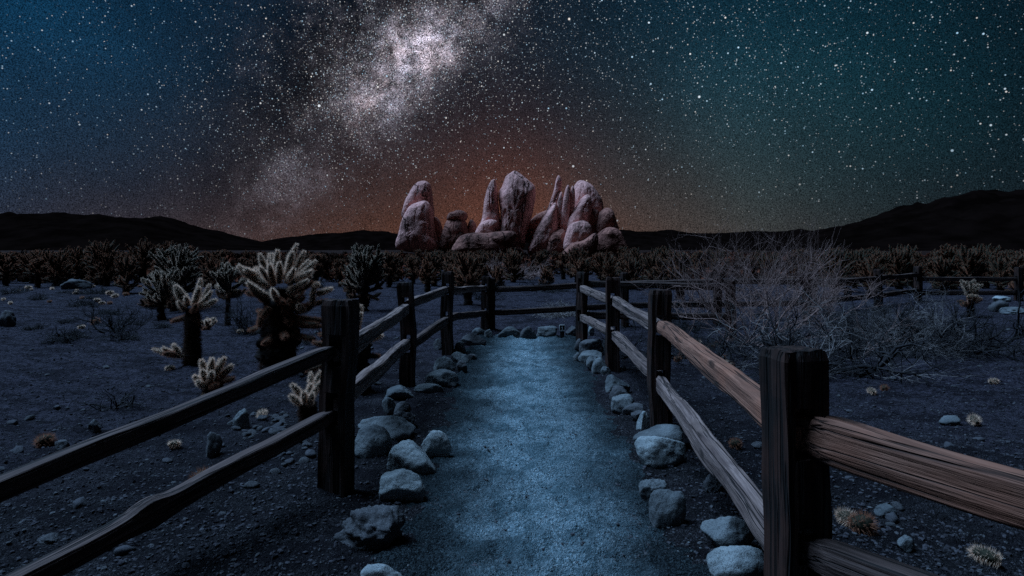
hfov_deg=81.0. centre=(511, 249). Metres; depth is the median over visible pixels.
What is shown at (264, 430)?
pebble stone
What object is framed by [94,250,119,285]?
cholla cactus
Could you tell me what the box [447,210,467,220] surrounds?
granite boulder
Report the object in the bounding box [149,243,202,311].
cholla cactus
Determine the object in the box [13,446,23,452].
pebble stone
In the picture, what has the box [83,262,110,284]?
cholla cactus
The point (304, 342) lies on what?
dead clump
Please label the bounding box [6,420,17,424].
pebble stone
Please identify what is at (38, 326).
dead clump
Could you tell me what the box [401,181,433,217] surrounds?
granite boulder
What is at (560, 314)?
bare shrub
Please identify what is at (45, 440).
cholla joint
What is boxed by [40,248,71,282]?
cholla cactus
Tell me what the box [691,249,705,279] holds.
cholla cactus
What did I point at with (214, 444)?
desert rock
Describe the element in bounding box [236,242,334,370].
cholla cactus
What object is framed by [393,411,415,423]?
border stone
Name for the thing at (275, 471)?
pebble stone
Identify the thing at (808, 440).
split rail fence
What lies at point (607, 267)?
cholla cactus
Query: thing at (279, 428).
pebble stone
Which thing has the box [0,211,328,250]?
mountains
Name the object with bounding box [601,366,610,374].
border stone
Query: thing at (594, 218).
granite boulder
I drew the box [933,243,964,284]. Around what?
cholla cactus
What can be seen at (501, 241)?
granite boulder
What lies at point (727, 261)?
cholla cactus
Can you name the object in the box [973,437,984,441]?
pebble stone
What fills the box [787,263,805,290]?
cholla cactus
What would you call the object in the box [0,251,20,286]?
cholla cactus
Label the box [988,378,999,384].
cholla joint
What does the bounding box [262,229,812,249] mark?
mountains
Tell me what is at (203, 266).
cholla cactus
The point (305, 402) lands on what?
cholla cactus
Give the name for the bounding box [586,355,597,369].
border stone
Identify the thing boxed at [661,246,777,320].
bare shrub
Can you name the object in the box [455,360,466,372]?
border stone
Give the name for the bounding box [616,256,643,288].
cholla cactus
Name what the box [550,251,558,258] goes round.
cholla cactus
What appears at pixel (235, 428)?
pebble stone
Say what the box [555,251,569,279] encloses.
cholla cactus
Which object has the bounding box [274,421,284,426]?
pebble stone
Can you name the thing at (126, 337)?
dead clump
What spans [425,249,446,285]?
cholla cactus
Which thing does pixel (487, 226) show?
granite boulder
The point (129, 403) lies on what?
dead branch
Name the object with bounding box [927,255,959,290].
cholla cactus
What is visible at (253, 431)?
pebble stone
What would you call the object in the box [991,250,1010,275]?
cholla cactus
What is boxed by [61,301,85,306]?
dead clump
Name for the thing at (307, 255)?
cholla cactus
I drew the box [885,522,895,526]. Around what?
pebble stone
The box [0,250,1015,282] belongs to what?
desert scrub
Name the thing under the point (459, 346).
border stone
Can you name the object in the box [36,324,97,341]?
dead clump
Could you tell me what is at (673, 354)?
bare shrub
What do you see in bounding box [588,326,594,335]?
border stone
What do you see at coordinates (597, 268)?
cholla cactus
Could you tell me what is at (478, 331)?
border stone
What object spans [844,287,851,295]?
desert rock
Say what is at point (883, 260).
cholla cactus
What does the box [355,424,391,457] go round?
border stone
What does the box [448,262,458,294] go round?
cholla cactus
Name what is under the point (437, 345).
border stone
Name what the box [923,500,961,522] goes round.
dry tuft
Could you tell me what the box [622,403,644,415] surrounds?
border stone
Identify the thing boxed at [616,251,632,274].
cholla cactus
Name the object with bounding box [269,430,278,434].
pebble stone
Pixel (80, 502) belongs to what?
pebble stone
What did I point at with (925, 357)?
dead clump
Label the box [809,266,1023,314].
split rail fence
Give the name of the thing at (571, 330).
border stone
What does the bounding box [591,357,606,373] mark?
border stone
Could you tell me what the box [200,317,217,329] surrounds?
cholla cactus
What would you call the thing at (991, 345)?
bare shrub
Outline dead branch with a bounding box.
[59,377,163,415]
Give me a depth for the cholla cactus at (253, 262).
22.79 m
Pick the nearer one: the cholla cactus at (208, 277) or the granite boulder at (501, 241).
the cholla cactus at (208, 277)
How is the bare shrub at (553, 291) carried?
on the ground
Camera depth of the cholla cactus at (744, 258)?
33.36 m
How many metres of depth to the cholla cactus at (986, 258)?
22.87 m
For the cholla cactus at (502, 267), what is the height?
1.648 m
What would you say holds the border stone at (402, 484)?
on the ground
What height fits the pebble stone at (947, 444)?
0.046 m
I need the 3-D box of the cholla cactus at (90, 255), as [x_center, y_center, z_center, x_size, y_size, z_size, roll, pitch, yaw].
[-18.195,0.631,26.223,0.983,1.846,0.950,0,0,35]
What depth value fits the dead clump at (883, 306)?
13.98 m
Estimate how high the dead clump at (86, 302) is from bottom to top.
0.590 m
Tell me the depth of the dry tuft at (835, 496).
3.54 m
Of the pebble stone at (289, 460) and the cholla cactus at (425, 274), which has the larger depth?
the cholla cactus at (425, 274)
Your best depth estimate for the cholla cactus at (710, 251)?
39.94 m
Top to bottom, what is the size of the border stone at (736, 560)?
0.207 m
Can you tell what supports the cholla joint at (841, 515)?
on the ground
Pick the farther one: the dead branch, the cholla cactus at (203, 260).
the cholla cactus at (203, 260)
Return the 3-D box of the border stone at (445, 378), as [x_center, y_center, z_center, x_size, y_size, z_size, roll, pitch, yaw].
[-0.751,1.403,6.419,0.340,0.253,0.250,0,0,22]
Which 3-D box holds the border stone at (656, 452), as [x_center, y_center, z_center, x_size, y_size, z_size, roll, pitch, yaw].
[1.024,1.400,4.129,0.354,0.268,0.248,0,0,0]
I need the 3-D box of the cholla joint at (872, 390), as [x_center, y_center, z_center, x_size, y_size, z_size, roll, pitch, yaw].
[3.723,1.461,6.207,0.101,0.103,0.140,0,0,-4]
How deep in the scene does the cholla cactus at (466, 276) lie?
15.44 m
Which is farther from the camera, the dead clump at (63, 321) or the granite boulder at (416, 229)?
the granite boulder at (416, 229)
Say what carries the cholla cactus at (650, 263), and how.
on the ground
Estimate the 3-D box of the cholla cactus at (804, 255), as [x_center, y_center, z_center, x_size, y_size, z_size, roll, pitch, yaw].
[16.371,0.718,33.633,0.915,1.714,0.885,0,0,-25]
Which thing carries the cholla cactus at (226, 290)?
on the ground
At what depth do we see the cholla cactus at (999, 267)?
21.91 m
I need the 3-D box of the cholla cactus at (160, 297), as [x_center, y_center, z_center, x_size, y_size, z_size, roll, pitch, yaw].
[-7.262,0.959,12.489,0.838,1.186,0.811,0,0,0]
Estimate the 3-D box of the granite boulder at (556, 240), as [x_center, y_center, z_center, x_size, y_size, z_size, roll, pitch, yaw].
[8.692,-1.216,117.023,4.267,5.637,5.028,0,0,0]
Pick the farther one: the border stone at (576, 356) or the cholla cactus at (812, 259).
the cholla cactus at (812, 259)
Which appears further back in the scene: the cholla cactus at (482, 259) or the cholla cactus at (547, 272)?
the cholla cactus at (482, 259)
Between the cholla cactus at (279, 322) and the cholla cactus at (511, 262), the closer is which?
the cholla cactus at (279, 322)
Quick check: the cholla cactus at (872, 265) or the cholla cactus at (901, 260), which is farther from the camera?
the cholla cactus at (901, 260)
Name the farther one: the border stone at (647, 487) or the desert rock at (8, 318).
the desert rock at (8, 318)
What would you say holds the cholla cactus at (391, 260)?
on the ground
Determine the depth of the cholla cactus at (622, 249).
30.73 m
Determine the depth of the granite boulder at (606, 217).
117.34 m
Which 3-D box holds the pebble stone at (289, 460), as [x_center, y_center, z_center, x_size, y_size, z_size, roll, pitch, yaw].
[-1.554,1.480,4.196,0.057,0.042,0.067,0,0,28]
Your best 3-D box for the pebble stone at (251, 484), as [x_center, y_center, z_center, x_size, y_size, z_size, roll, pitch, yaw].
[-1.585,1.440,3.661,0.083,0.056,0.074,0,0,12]
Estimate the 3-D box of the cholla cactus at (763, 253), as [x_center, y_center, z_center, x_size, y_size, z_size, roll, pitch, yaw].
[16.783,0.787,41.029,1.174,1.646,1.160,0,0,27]
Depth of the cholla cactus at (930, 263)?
21.57 m
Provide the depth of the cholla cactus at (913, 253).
29.21 m
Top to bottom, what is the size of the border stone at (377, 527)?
0.247 m
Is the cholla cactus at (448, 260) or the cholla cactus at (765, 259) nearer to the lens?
the cholla cactus at (448, 260)
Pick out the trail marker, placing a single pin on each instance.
(561, 328)
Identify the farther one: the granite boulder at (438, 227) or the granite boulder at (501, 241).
the granite boulder at (438, 227)
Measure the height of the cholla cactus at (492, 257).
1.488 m
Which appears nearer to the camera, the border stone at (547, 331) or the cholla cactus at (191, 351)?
the cholla cactus at (191, 351)
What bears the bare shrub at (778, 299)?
on the ground
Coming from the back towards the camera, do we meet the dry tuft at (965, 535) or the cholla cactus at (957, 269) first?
the cholla cactus at (957, 269)
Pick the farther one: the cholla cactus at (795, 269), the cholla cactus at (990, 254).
the cholla cactus at (990, 254)
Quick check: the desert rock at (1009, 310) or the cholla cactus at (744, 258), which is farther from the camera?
the cholla cactus at (744, 258)
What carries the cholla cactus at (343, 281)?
on the ground
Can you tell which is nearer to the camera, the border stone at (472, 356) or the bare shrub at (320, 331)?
the border stone at (472, 356)
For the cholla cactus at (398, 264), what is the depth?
25.46 m
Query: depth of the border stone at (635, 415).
5.08 m
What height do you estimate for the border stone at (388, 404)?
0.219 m
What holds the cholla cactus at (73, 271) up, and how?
on the ground
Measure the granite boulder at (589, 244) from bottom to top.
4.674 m
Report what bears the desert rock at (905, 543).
on the ground
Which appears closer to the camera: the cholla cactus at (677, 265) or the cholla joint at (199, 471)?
the cholla joint at (199, 471)
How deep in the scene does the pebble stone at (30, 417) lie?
5.23 m
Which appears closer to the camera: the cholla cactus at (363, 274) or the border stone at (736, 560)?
the border stone at (736, 560)
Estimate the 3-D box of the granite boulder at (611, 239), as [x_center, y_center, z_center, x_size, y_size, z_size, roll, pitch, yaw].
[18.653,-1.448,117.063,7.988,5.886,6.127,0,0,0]
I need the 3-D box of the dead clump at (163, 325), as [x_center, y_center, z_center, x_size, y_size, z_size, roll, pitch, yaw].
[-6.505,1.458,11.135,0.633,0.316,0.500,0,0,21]
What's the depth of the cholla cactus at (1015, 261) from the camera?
21.08 m
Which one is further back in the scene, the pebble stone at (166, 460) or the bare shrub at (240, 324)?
the bare shrub at (240, 324)
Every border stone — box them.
[333,504,405,550]
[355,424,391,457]
[358,415,415,440]
[360,563,402,575]
[379,469,424,502]
[382,397,395,415]
[385,385,413,398]
[387,439,435,473]
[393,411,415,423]
[394,401,410,412]
[414,383,442,392]
[421,430,451,457]
[425,369,457,387]
[433,338,441,349]
[433,356,454,370]
[451,352,468,363]
[454,341,465,353]
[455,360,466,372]
[461,333,485,345]
[468,354,476,359]
[472,328,484,334]
[484,329,492,337]
[497,326,519,337]
[520,326,536,338]
[537,326,556,336]
[565,326,575,335]
[573,352,579,361]
[574,338,581,351]
[578,350,602,364]
[579,339,604,354]
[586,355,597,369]
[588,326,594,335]
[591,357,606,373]
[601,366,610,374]
[605,374,629,391]
[609,385,628,401]
[611,394,633,413]
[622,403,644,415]
[631,410,641,421]
[633,424,682,441]
[634,436,686,468]
[636,411,649,429]
[638,479,667,501]
[649,489,685,528]
[700,516,754,546]
[703,473,724,492]
[706,545,763,575]
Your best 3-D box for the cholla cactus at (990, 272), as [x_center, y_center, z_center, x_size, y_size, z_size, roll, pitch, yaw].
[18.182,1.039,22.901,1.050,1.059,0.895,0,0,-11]
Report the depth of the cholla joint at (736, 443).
4.38 m
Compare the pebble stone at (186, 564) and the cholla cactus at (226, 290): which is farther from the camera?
the cholla cactus at (226, 290)
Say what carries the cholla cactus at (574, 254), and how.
on the ground
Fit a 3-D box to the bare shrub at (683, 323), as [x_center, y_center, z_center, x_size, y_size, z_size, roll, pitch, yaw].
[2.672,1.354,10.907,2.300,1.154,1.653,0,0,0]
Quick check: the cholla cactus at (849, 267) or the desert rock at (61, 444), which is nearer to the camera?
the desert rock at (61, 444)
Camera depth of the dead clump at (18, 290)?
19.49 m
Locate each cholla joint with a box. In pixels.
[34,432,57,448]
[89,317,99,324]
[164,364,174,370]
[167,439,181,448]
[188,465,205,478]
[255,408,268,417]
[727,437,741,448]
[834,506,856,527]
[843,508,878,534]
[867,386,876,394]
[879,383,889,391]
[964,540,1003,567]
[966,413,981,425]
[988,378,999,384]
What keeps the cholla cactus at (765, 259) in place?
on the ground
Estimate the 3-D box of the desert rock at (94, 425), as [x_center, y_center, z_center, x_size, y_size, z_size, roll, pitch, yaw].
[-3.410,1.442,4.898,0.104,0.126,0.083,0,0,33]
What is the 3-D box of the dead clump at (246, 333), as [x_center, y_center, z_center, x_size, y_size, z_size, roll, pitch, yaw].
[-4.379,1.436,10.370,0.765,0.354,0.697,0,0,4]
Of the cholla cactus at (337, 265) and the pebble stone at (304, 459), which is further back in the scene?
the cholla cactus at (337, 265)
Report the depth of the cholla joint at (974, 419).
5.00 m
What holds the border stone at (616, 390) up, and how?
on the ground
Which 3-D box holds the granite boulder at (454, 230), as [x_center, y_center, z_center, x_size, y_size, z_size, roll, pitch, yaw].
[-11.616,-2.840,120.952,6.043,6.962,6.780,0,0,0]
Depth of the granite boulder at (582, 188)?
121.62 m
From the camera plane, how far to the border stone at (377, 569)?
2.57 m
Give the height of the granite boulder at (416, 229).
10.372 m
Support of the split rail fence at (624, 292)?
on the ground
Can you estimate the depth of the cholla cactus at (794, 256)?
31.38 m
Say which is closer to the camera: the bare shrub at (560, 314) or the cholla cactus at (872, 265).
the bare shrub at (560, 314)
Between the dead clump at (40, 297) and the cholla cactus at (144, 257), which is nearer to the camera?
the dead clump at (40, 297)
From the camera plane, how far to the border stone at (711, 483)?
3.56 m
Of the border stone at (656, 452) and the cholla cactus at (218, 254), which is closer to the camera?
the border stone at (656, 452)
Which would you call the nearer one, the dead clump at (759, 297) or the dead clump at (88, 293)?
the dead clump at (759, 297)
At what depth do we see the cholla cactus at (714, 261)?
27.29 m
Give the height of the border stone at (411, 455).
0.282 m
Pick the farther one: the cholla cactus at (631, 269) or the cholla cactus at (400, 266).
the cholla cactus at (400, 266)
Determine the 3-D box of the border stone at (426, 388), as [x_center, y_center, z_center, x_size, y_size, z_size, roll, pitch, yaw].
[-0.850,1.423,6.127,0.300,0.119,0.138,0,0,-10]
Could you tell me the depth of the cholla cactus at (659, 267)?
22.01 m
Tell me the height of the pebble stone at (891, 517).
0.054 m
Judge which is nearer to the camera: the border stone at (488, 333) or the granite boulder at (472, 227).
the border stone at (488, 333)
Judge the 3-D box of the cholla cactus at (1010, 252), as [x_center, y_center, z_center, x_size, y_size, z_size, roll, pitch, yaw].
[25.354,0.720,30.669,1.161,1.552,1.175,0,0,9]
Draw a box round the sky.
[0,0,1023,241]
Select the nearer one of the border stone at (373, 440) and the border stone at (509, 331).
the border stone at (373, 440)
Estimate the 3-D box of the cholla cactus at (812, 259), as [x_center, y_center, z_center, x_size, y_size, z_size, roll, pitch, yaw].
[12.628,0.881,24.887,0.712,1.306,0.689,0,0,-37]
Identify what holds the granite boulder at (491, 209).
on the granite boulder at (501, 241)
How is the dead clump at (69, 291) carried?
on the ground
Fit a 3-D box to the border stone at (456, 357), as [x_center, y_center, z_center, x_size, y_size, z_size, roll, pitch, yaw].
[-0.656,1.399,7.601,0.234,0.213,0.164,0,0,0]
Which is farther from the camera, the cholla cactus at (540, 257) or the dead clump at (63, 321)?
the cholla cactus at (540, 257)
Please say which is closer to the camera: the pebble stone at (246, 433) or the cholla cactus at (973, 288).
the pebble stone at (246, 433)
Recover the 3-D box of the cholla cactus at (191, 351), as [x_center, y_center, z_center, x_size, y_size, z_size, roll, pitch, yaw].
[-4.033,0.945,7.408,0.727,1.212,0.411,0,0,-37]
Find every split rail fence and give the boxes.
[0,271,489,575]
[489,272,811,328]
[575,272,1023,575]
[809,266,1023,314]
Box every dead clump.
[0,285,30,294]
[20,321,55,329]
[22,292,52,300]
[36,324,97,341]
[37,330,87,343]
[46,278,72,286]
[55,317,80,323]
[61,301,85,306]
[63,287,87,294]
[66,295,96,306]
[79,288,100,294]
[83,294,100,299]
[85,285,110,294]
[90,306,132,315]
[95,328,144,341]
[122,319,147,324]
[150,319,173,328]
[210,302,224,307]
[239,324,257,334]
[300,331,312,344]
[700,334,727,347]
[736,293,770,299]
[865,301,895,312]
[890,348,947,360]
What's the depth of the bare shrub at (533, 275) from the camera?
28.69 m
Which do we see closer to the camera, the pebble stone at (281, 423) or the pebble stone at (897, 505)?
the pebble stone at (897, 505)
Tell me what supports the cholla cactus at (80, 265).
on the ground
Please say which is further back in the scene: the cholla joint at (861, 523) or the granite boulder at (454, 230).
the granite boulder at (454, 230)
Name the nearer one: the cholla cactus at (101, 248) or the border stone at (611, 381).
the border stone at (611, 381)
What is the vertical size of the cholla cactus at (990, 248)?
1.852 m
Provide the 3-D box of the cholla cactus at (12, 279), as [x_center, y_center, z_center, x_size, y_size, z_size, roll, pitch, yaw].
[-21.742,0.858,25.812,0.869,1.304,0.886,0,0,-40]
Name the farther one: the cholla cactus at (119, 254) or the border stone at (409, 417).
the cholla cactus at (119, 254)
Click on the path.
(569, 460)
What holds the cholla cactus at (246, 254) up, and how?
on the ground
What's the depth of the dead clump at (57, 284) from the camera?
23.99 m
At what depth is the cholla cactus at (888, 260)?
23.85 m
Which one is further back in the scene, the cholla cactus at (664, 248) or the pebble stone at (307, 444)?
the cholla cactus at (664, 248)
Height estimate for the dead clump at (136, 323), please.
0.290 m
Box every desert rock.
[0,310,16,326]
[37,532,58,543]
[55,439,69,450]
[60,279,92,289]
[87,419,101,432]
[206,432,222,457]
[233,408,249,429]
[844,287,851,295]
[874,503,896,516]
[897,535,914,552]
[938,415,960,425]
[987,300,1008,311]
[992,296,1011,301]
[999,307,1023,314]
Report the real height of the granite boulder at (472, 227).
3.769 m
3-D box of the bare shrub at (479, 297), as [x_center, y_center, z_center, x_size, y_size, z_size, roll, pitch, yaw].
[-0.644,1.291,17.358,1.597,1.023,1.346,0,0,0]
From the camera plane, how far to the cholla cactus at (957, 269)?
22.85 m
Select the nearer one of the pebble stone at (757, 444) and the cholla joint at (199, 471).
the cholla joint at (199, 471)
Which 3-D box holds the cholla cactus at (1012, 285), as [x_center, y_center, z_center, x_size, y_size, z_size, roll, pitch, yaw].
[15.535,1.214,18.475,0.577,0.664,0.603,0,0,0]
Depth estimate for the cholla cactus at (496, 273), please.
21.66 m
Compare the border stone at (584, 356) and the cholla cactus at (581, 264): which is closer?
the border stone at (584, 356)
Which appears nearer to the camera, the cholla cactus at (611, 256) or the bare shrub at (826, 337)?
the bare shrub at (826, 337)
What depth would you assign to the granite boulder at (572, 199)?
118.24 m
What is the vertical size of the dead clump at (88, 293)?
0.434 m
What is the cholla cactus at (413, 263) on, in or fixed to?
on the ground
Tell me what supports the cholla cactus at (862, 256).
on the ground
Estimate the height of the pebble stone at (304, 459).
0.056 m
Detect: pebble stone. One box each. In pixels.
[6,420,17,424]
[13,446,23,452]
[24,415,35,420]
[72,497,87,508]
[113,545,135,555]
[162,458,172,462]
[182,562,189,568]
[231,426,240,430]
[242,432,251,435]
[243,481,259,488]
[247,429,256,434]
[256,415,266,419]
[261,427,271,432]
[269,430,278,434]
[269,468,280,473]
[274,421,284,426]
[277,426,286,430]
[285,458,293,463]
[298,457,309,462]
[302,442,311,447]
[305,449,315,457]
[751,441,761,448]
[873,520,880,529]
[885,512,899,523]
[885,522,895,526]
[891,501,903,510]
[944,441,954,446]
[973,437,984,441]
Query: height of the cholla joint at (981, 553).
0.114 m
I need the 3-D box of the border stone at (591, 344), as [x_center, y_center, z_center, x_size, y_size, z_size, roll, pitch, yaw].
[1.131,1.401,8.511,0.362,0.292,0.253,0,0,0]
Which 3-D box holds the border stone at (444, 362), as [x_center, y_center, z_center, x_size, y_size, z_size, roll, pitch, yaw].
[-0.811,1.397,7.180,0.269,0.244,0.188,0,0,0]
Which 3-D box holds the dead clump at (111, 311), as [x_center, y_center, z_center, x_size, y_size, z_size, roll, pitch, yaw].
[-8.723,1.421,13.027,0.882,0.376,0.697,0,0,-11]
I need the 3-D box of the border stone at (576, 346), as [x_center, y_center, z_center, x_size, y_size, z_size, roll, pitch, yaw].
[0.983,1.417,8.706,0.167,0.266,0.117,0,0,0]
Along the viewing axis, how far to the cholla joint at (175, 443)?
4.42 m
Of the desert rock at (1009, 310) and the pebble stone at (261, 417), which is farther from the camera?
the desert rock at (1009, 310)
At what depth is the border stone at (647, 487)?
3.44 m
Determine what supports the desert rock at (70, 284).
on the ground
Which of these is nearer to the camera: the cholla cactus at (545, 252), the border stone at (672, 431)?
the border stone at (672, 431)
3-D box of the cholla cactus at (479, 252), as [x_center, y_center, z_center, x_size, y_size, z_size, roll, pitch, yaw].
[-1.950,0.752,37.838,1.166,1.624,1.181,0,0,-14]
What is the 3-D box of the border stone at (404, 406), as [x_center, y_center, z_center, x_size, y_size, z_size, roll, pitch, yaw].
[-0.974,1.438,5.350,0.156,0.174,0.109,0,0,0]
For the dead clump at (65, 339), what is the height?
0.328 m
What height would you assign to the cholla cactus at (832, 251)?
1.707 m
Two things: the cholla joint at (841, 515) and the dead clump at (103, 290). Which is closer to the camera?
the cholla joint at (841, 515)
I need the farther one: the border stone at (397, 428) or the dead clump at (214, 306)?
the dead clump at (214, 306)
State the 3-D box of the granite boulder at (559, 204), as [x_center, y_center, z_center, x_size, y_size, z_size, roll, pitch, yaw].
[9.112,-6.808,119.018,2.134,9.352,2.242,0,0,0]
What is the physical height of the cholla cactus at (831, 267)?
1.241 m
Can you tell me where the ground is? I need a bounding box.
[0,250,1023,575]
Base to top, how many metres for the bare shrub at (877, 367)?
1.750 m
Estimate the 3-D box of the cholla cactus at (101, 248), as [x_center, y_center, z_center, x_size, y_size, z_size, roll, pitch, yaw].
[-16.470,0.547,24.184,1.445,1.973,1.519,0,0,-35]
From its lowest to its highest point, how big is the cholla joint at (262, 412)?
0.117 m
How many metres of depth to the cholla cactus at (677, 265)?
17.13 m
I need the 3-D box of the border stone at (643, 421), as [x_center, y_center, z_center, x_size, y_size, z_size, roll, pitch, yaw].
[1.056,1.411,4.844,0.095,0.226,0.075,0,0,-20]
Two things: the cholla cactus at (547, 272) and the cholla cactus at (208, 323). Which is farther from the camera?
the cholla cactus at (547, 272)
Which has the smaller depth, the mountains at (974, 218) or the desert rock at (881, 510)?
the desert rock at (881, 510)
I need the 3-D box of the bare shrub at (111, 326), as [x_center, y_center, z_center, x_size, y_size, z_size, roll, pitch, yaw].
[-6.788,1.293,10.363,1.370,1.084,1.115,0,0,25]
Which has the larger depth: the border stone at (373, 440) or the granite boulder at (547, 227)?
the granite boulder at (547, 227)
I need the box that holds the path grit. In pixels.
[363,339,703,575]
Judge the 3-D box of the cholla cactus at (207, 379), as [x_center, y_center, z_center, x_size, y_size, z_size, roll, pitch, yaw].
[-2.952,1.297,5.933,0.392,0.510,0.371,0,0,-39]
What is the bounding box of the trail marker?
[559,325,564,337]
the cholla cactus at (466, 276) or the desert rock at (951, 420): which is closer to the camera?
the desert rock at (951, 420)
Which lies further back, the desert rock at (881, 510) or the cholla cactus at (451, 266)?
the cholla cactus at (451, 266)
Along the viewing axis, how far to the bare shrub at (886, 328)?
8.40 m
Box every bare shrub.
[65,296,155,333]
[215,289,261,334]
[307,311,366,345]
[472,281,511,300]
[483,247,557,279]
[504,272,575,293]
[528,296,588,319]
[591,312,755,369]
[620,295,723,333]
[624,174,917,356]
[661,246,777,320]
[671,293,983,385]
[708,284,1002,385]
[743,245,893,320]
[763,279,1023,363]
[799,278,1022,361]
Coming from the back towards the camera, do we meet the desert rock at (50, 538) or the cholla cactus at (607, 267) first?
the cholla cactus at (607, 267)
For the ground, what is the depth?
5.30 m
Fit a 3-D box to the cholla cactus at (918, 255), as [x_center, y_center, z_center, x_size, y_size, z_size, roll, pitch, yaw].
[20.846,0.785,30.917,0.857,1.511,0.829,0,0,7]
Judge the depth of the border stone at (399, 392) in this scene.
5.85 m
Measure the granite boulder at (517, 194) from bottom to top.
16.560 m
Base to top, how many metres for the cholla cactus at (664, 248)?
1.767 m
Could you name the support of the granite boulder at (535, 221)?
on the ground
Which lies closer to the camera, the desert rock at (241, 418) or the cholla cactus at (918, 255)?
the desert rock at (241, 418)
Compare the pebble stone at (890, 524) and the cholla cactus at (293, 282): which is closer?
the pebble stone at (890, 524)
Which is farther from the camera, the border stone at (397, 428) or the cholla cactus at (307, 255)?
the cholla cactus at (307, 255)
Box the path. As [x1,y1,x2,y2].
[370,334,710,575]
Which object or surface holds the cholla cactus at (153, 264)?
on the ground
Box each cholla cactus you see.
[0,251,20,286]
[0,255,18,282]
[17,249,44,283]
[23,257,49,287]
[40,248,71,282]
[41,248,74,285]
[61,261,76,282]
[65,246,87,279]
[80,246,94,276]
[82,239,123,285]
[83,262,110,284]
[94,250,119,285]
[111,254,139,292]
[117,249,131,260]
[125,236,161,282]
[137,268,178,319]
[148,257,167,272]
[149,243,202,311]
[151,278,217,366]
[152,240,178,267]
[192,356,236,394]
[196,250,209,279]
[198,262,207,282]
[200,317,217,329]
[202,255,224,288]
[209,262,246,325]
[212,249,230,263]
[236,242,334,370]
[242,254,267,286]
[243,250,250,258]
[282,252,299,285]
[288,370,320,421]
[302,252,314,275]
[304,252,324,287]
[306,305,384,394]
[320,253,327,262]
[332,258,346,286]
[339,243,386,311]
[340,263,352,298]
[381,250,399,286]
[383,253,399,282]
[393,256,406,280]
[403,255,419,271]
[405,255,421,283]
[414,249,423,260]
[415,258,435,291]
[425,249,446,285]
[442,253,458,274]
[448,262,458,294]
[452,250,483,305]
[474,249,487,255]
[474,253,488,275]
[486,252,502,268]
[487,265,505,286]
[499,247,517,274]
[502,249,525,282]
[533,251,546,274]
[538,264,554,284]
[541,249,549,257]
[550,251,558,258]
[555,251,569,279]
[563,247,593,282]
[571,257,586,276]
[589,251,611,280]
[596,254,614,277]
[601,258,619,279]
[610,245,631,271]
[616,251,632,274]
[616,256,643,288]
[625,247,644,271]
[641,251,660,279]
[645,247,669,276]
[651,256,669,279]
[653,246,670,260]
[663,251,693,298]
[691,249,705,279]
[703,249,714,259]
[710,258,724,273]
[721,258,730,274]
[738,254,749,265]
[749,249,764,266]
[754,254,769,278]
[759,255,783,278]
[786,252,802,265]
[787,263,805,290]
[800,248,809,263]
[808,256,822,279]
[818,247,856,291]
[820,258,848,294]
[823,246,846,276]
[843,249,870,288]
[856,256,888,293]
[858,247,885,274]
[865,251,891,282]
[880,251,896,285]
[884,244,914,289]
[895,244,921,262]
[905,262,927,288]
[914,252,922,262]
[923,256,942,288]
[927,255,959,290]
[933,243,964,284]
[952,243,988,290]
[953,262,962,285]
[956,279,983,316]
[961,250,990,281]
[977,243,1000,254]
[981,265,995,288]
[983,251,993,260]
[986,255,1010,289]
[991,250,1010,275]
[1002,249,1019,256]
[1005,254,1023,276]
[1005,281,1023,290]
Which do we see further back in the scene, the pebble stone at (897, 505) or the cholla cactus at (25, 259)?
the cholla cactus at (25, 259)
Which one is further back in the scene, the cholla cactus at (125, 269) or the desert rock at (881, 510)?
the cholla cactus at (125, 269)
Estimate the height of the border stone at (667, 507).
0.249 m
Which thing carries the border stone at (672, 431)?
on the ground
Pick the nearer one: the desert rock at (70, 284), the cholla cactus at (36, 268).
the desert rock at (70, 284)
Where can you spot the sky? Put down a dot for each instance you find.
(259, 120)
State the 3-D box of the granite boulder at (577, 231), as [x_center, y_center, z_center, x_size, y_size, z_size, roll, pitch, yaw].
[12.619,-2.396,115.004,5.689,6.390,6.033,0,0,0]
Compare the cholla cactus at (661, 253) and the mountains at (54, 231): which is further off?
the mountains at (54, 231)
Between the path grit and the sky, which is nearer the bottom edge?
the path grit
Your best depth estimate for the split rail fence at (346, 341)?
3.29 m
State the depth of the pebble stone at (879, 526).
3.17 m
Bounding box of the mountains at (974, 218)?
[720,189,1023,250]
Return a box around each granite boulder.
[395,201,438,252]
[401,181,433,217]
[434,217,442,241]
[439,219,467,252]
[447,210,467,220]
[451,231,522,253]
[468,219,476,232]
[475,219,496,232]
[481,179,499,231]
[498,171,535,248]
[526,210,545,242]
[527,203,557,253]
[545,175,561,213]
[547,229,565,254]
[557,192,562,229]
[559,185,569,231]
[563,221,592,249]
[563,233,598,253]
[566,194,591,230]
[570,186,574,214]
[574,180,603,211]
[589,209,598,232]
[594,227,628,253]
[595,208,618,233]
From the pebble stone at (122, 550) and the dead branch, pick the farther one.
the dead branch
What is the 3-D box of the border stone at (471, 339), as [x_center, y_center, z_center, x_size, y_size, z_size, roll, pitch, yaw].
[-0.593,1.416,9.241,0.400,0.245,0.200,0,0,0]
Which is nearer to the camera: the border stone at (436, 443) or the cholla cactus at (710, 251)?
the border stone at (436, 443)
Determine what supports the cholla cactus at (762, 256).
on the ground
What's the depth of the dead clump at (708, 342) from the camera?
8.74 m
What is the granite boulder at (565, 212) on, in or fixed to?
on the granite boulder at (556, 240)
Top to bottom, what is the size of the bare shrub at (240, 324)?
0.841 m
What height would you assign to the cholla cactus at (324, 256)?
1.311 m

